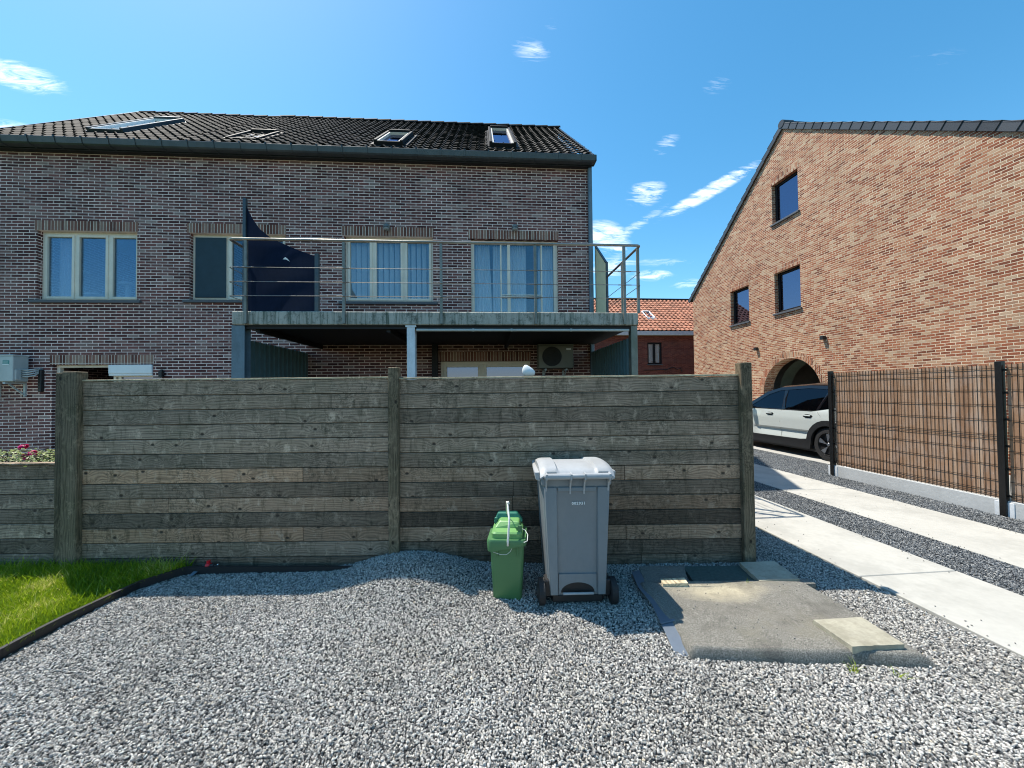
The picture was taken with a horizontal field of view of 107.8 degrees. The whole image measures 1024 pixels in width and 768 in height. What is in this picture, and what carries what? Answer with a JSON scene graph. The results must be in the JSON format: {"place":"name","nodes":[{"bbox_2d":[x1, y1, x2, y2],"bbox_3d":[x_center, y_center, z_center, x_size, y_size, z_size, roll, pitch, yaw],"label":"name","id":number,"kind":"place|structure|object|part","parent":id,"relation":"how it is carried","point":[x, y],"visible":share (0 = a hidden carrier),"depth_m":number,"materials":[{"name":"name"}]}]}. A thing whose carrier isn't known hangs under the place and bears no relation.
{"place":"outdoors","nodes":[
{"label":"outdoors","id":0,"kind":"place"},
{"bbox_2d":[0,579,171,660],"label":"lawn soil","id":1,"kind":"structure","parent":0,"point":[49,633],"depth_m":2.59,"materials":[{"name":"brown soil"}]},
{"bbox_2d":[0,554,194,646],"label":"grass","id":2,"kind":"structure","parent":0,"point":[35,596],"depth_m":3.24,"materials":[{"name":"green plant"}]},
{"bbox_2d":[0,111,285,456],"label":"brick house","id":3,"kind":"structure","parent":0,"point":[93,249],"depth_m":7.84,"materials":[{"name":"brick"}]},
{"bbox_2d":[0,354,43,396],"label":"air conditioner","id":4,"kind":"object","parent":3,"relation":"attached to","point":[14,369],"visible":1,"depth_m":7.44,"materials":[{"name":"white paint"}]},
{"bbox_2d":[28,232,141,302],"bbox_3d":[-8.881,-2.445,7.862,2.147,1.519,0.225,-1,-1,-4],"label":"window","id":5,"kind":"structure","parent":3,"relation":"in","point":[78,267],"depth_m":7.91,"materials":[{"name":"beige glass"}]},
{"bbox_2d":[57,365,152,381],"bbox_3d":[-8.516,0.750,7.829,1.956,2.298,0.190,-1,-1,-4],"label":"patio door","id":6,"kind":"structure","parent":3,"relation":"in","point":[118,371],"depth_m":7.81,"materials":[{"name":"beige glass"}]},
{"bbox_2d":[85,116,187,132],"bbox_3d":[-9.077,-6.297,9.151,0.941,1.652,1.855,-1,-1,-4],"label":"roof window","id":7,"kind":"structure","parent":3,"relation":"in","point":[132,125],"depth_m":8.99,"materials":[{"name":"glass"}]},
{"bbox_2d":[158,370,163,377],"bbox_3d":[-7.340,-0.220,7.815,0.090,0.170,0.099,-1,-1,-4],"label":"wall lamp","id":8,"kind":"object","parent":3,"relation":"attached to","point":[160,373],"visible":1,"depth_m":7.77,"materials":[{"name":"black plastic"}]},
{"bbox_2d":[176,115,596,380],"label":"brick house","id":9,"kind":"structure","parent":0,"point":[317,177],"depth_m":8.28,"materials":[{"name":"brick"}]},
{"bbox_2d":[182,235,284,302],"bbox_3d":[-5.892,-2.483,8.071,2.165,1.500,0.225,-1,-1,-4],"label":"window","id":10,"kind":"structure","parent":9,"relation":"in","point":[229,245],"depth_m":8.08,"materials":[{"name":"beige glass"}]},
{"bbox_2d":[221,129,284,141],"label":"roof window","id":11,"kind":"structure","parent":9,"relation":"in","point":[274,131],"depth_m":8.60,"materials":[{"name":"grey glass"}]},
{"bbox_2d":[383,223,389,230],"bbox_3d":[-2.741,-3.429,8.169,0.150,0.150,0.165,-1,-1,-4],"label":"wall lamp","id":12,"kind":"object","parent":9,"relation":"attached to","point":[386,226],"visible":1,"depth_m":8.11,"materials":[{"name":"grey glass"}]},
{"bbox_2d":[338,237,437,304],"bbox_3d":[-2.719,-2.505,8.292,2.125,1.516,0.225,-1,-1,-4],"label":"window","id":13,"kind":"structure","parent":9,"relation":"in","point":[373,246],"depth_m":8.31,"materials":[{"name":"beige glass"}]},
{"bbox_2d":[351,243,428,298],"bbox_3d":[-2.735,-2.541,8.505,1.865,1.416,0.084,-1,-1,-4],"label":"vertical blind","id":14,"kind":"object","parent":9,"relation":"attached to","point":[362,276],"visible":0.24,"depth_m":8.50,"materials":[{"name":"fabric"}]},
{"bbox_2d":[369,129,416,147],"bbox_3d":[-2.771,-5.782,8.858,0.806,1.229,1.362,-1,-1,-4],"label":"roof window","id":15,"kind":"structure","parent":9,"relation":"in","point":[389,138],"depth_m":8.71,"materials":[{"name":"white glass"}]},
{"bbox_2d":[475,245,491,311],"bbox_3d":[-0.646,-2.068,8.691,0.425,2.316,0.070,-1,-1,-4],"label":"curtain","id":16,"kind":"object","parent":9,"relation":"hanging from","point":[482,263],"visible":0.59,"depth_m":8.70,"materials":[{"name":"fabric"}]},
{"bbox_2d":[441,361,529,378],"bbox_3d":[-0.582,0.632,8.427,2.006,2.285,0.084,-1,-1,-4],"label":"patio door","id":17,"kind":"structure","parent":9,"relation":"in","point":[463,368],"depth_m":8.42,"materials":[{"name":"white glass"}]},
{"bbox_2d":[485,125,519,149],"bbox_3d":[-0.297,-6.411,9.751,0.796,2.135,2.392,-1,-1,-4],"label":"roof window","id":18,"kind":"structure","parent":9,"relation":"in","point":[494,132],"depth_m":9.41,"materials":[{"name":"white glass"}]},
{"bbox_2d":[493,246,526,311],"bbox_3d":[-0.051,-2.073,8.742,0.780,2.316,0.070,-1,-1,-4],"label":"curtain","id":19,"kind":"object","parent":9,"relation":"hanging from","point":[517,278],"visible":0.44,"depth_m":8.75,"materials":[{"name":"fabric"}]},
{"bbox_2d":[471,241,557,311],"bbox_3d":[0.063,-2.098,8.552,1.981,2.336,0.157,-1,-1,-4],"label":"balcony door","id":20,"kind":"structure","parent":9,"relation":"in","point":[555,276],"depth_m":8.54,"materials":[{"name":"white glass"}]},
{"bbox_2d":[512,224,517,230],"bbox_3d":[0.066,-3.499,8.366,0.150,0.150,0.165,-1,-1,-4],"label":"wall lamp","id":21,"kind":"object","parent":9,"relation":"attached to","point":[514,227],"visible":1,"depth_m":8.31,"materials":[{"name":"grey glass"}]},
{"bbox_2d":[538,246,553,311],"bbox_3d":[0.799,-2.082,8.791,0.360,2.316,0.070,-1,-1,-4],"label":"curtain","id":22,"kind":"object","parent":9,"relation":"hanging from","point":[547,264],"visible":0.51,"depth_m":8.80,"materials":[{"name":"fabric"}]},
{"bbox_2d":[536,344,573,375],"bbox_3d":[0.946,-0.452,8.243,0.789,0.820,0.403,-1,-1,-4],"label":"air conditioner","id":23,"kind":"object","parent":9,"relation":"attached to","point":[554,356],"visible":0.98,"depth_m":8.07,"materials":[{"name":"white paint"}]},
{"bbox_2d":[0,527,1023,767],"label":"gravel","id":24,"kind":"structure","parent":0,"point":[416,659],"depth_m":2.15,"materials":[{"name":"grey gravel"}]},
{"bbox_2d":[0,565,352,658],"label":"lawn edging","id":25,"kind":"object","parent":24,"relation":"on","point":[7,649],"visible":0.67,"depth_m":3.27,"materials":[{"name":"black plastic"}]},
{"bbox_2d":[202,560,218,566],"bbox_3d":[-2.888,1.732,3.581,0.154,0.081,0.062,-1,-1,-5],"label":"hose connector","id":26,"kind":"object","parent":24,"relation":"on","point":[208,563],"visible":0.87,"depth_m":3.57,"materials":[{"name":"red plastic"}]},
{"bbox_2d":[487,501,527,599],"bbox_3d":[-0.028,1.370,3.171,0.338,0.788,0.379,-1,-1,3],"label":"kitchen bin","id":27,"kind":"object","parent":24,"relation":"on","point":[507,539],"visible":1,"depth_m":3.04,"materials":[{"name":"green plastic"}]},
{"bbox_2d":[532,457,618,605],"bbox_3d":[0.512,1.203,3.252,0.668,1.114,0.769,-1,-1,-1],"label":"wheelie bin","id":28,"kind":"object","parent":24,"relation":"on","point":[573,498],"visible":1,"depth_m":2.96,"materials":[{"name":"grey plastic"}]},
{"bbox_2d":[632,570,688,656],"bbox_3d":[1.125,1.706,2.893,0.156,0.067,1.064,-1,-1,2],"label":"flashing strip","id":29,"kind":"object","parent":24,"relation":"on","point":[672,634],"visible":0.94,"depth_m":2.62,"materials":[{"name":"grey metal"}]},
{"bbox_2d":[639,565,687,581],"bbox_3d":[1.367,1.719,3.312,0.500,0.050,0.358,-1,-1,-5],"label":"felt offcut","id":30,"kind":"object","parent":24,"relation":"on","point":[653,573],"visible":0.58,"depth_m":3.35,"materials":[{"name":"grey fabric"}]},
{"bbox_2d":[684,565,753,580],"bbox_3d":[1.843,1.722,3.335,0.567,0.050,0.316,-1,-1,-1],"label":"felt offcut","id":31,"kind":"object","parent":24,"relation":"on","point":[717,573],"visible":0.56,"depth_m":3.34,"materials":[{"name":"black fabric"}]},
{"bbox_2d":[638,579,936,668],"bbox_3d":[1.824,1.701,2.726,1.504,0.093,0.965,-1,-1,0],"label":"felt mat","id":32,"kind":"object","parent":24,"relation":"on","point":[716,635],"visible":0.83,"depth_m":2.59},
{"bbox_2d":[660,578,687,586],"bbox_3d":[1.362,1.674,3.143,0.232,0.035,0.092,-1,-1,-5],"label":"wood block","id":33,"kind":"object","parent":32,"relation":"on","point":[674,582],"depth_m":3.12,"materials":[{"name":"beige wood"}]},
{"bbox_2d":[740,561,799,580],"bbox_3d":[2.270,1.680,3.324,0.404,0.045,0.340,-1,-1,-5],"label":"paving slab","id":34,"kind":"object","parent":32,"relation":"on","point":[767,571],"depth_m":3.30,"materials":[{"name":"grey concrete"}]},
{"bbox_2d":[813,617,904,653],"bbox_3d":[2.266,1.644,2.446,0.361,0.048,0.286,-1,-1,-5],"label":"paving slab","id":35,"kind":"object","parent":32,"relation":"on","point":[854,635],"depth_m":2.41,"materials":[{"name":"beige concrete"}]},
{"bbox_2d":[847,656,862,673],"bbox_3d":[2.020,1.681,2.225,0.135,0.084,0.118,-1,-1,-5],"label":"weed tuft","id":36,"kind":"object","parent":24,"relation":"on","point":[853,667],"visible":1,"depth_m":2.22,"materials":[{"name":"green plant"}]},
{"bbox_2d":[0,0,1023,298],"label":"sky","id":37,"kind":"structure","parent":0,"point":[679,104],"materials":[{"name":"blue"}]},
{"bbox_2d":[522,365,534,378],"bbox_3d":[0.258,0.765,5.386,0.234,2.081,0.240,-1,-1,-5],"label":"garden ornament","id":38,"kind":"object","parent":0,"point":[527,370],"visible":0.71,"depth_m":5.36,"materials":[{"name":"white paint"}]},
{"bbox_2d":[594,298,693,376],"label":"brick house","id":39,"kind":"structure","parent":0,"point":[666,325],"depth_m":21.46,"materials":[{"name":"red brick"}]},
{"bbox_2d":[641,311,656,318],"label":"roof window","id":40,"kind":"structure","parent":39,"relation":"in","point":[653,317],"depth_m":22.80,"materials":[{"name":"white glass"}]},
{"bbox_2d":[648,344,658,362],"bbox_3d":[8.129,-1.747,21.514,0.753,1.251,0.070,-1,-1,-5],"label":"curtain","id":41,"kind":"object","parent":39,"relation":"hanging from","point":[650,346],"visible":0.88,"depth_m":21.51,"materials":[{"name":"white fabric"}]},
{"bbox_2d":[647,343,662,364],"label":"window","id":42,"kind":"structure","parent":39,"relation":"in","point":[653,363],"depth_m":21.36,"materials":[{"name":"black glass"}]},
{"bbox_2d":[688,119,1023,474],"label":"brick house","id":43,"kind":"structure","parent":0,"point":[864,246],"depth_m":9.57,"materials":[{"name":"brown brick"}]},
{"bbox_2d":[729,286,749,326],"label":"window","id":44,"kind":"structure","parent":43,"relation":"in","point":[741,297],"depth_m":14.50,"materials":[{"name":"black glass"}]},
{"bbox_2d":[770,172,799,226],"bbox_3d":[9.003,-6.078,12.249,0.255,1.397,1.148,-1,-1,-5],"label":"window","id":45,"kind":"structure","parent":43,"relation":"in","point":[786,192],"depth_m":12.30,"materials":[{"name":"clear glass"}]},
{"bbox_2d":[773,266,801,315],"bbox_3d":[9.037,-3.039,12.175,0.255,1.420,1.118,-1,-1,-5],"label":"window","id":46,"kind":"structure","parent":43,"relation":"in","point":[789,293],"depth_m":12.25,"materials":[{"name":"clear glass"}]},
{"bbox_2d":[753,441,1011,500],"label":"driveway","id":47,"kind":"structure","parent":0,"point":[797,453],"depth_m":9.80,"materials":[{"name":"concrete"}]},
{"bbox_2d":[752,382,836,460],"bbox_3d":[7.997,0.884,10.057,2.245,1.830,4.978,-1,-1,-5],"label":"parked car","id":48,"kind":"object","parent":47,"relation":"on","point":[795,416],"visible":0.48,"depth_m":9.48,"materials":[{"name":"grey paint"}]},
{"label":"side window","id":49,"kind":"part","parent":48,"relation":"part of","materials":[{"name":"black glass"}]},
{"bbox_2d":[754,449,1023,595],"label":"dark gravel","id":50,"kind":"structure","parent":0,"point":[1001,574],"depth_m":4.77,"materials":[{"name":"grey gravel"}]},
{"bbox_2d":[754,464,1023,568],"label":"driveway path","id":51,"kind":"structure","parent":0,"point":[999,544],"depth_m":4.83,"materials":[{"name":"concrete"}]},
{"bbox_2d":[653,465,1015,645],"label":"loose gravel","id":52,"kind":"structure","parent":51,"relation":"on","point":[807,589],"depth_m":2.88,"materials":[{"name":"grey gravel"}]},
{"bbox_2d":[755,495,1023,658],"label":"driveway path","id":53,"kind":"structure","parent":0,"point":[956,598],"depth_m":3.31,"materials":[{"name":"concrete"}]},
{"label":"patio","id":54,"kind":"structure","parent":0,"visible":0},
{"bbox_2d":[229,237,639,379],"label":"balcony","id":55,"kind":"structure","parent":54,"relation":"on","point":[318,330],"depth_m":6.06,"materials":[{"name":"metal"}]},
{"bbox_2d":[242,198,319,310],"bbox_3d":[-3.678,-2.035,5.946,1.160,1.839,0.182,-1,-1,1],"label":"shade sail","id":56,"kind":"object","parent":55,"relation":"on","point":[300,289],"visible":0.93,"depth_m":5.95,"materials":[{"name":"fabric"}]},
{"bbox_2d":[595,246,608,312],"bbox_3d":[1.945,-2.164,8.142,0.046,2.064,0.812,-1,-1,-4],"label":"privacy panel","id":57,"kind":"object","parent":55,"relation":"attached to","point":[601,293],"visible":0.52,"depth_m":8.10,"materials":[{"name":"glass"}]},
{"label":"ground","id":58,"kind":"structure","parent":0,"visible":0},
{"bbox_2d":[0,462,54,566],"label":"wooden fence","id":59,"kind":"object","parent":58,"relation":"on","point":[27,509],"visible":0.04,"depth_m":3.66,"materials":[{"name":"grey wood"}]},
{"bbox_2d":[53,362,755,566],"bbox_3d":[-1.055,0.855,3.666,6.800,2.059,0.115,-1,-1,0],"label":"wooden fence","id":60,"kind":"object","parent":58,"relation":"on","point":[331,471],"visible":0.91,"depth_m":3.66,"materials":[{"name":"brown wood"}]},
{"bbox_2d":[827,361,1023,519],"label":"fence","id":61,"kind":"object","parent":58,"relation":"on","point":[944,427],"visible":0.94,"depth_m":5.65,"materials":[{"name":"brown wood"}]},
{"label":"patio","id":62,"kind":"structure","parent":0,"visible":0},
{"bbox_2d":[0,457,54,461],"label":"planter","id":63,"kind":"object","parent":62,"relation":"on","point":[22,459],"visible":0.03,"depth_m":4.36,"materials":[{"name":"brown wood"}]},
{"bbox_2d":[0,448,53,461],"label":"rose bush","id":64,"kind":"object","parent":63,"relation":"on","point":[8,457],"visible":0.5,"depth_m":3.98,"materials":[{"name":"green plant"}]},
{"bbox_2d":[9,449,54,461],"bbox_3d":[-4.937,0.784,3.966,0.918,0.196,0.735,-1,-1,-5],"label":"rose bush","id":65,"kind":"object","parent":63,"relation":"on","point":[42,458],"visible":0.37,"depth_m":3.90,"materials":[{"name":"green plant"}]},
{"bbox_2d":[11,444,54,466],"bbox_3d":[-4.721,0.753,3.937,0.681,0.253,0.790,0,-2,-44],"label":"rose bush","id":66,"kind":"object","parent":63,"relation":"on","point":[25,446],"visible":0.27,"depth_m":3.88,"materials":[{"name":"green plant"}]}
]}

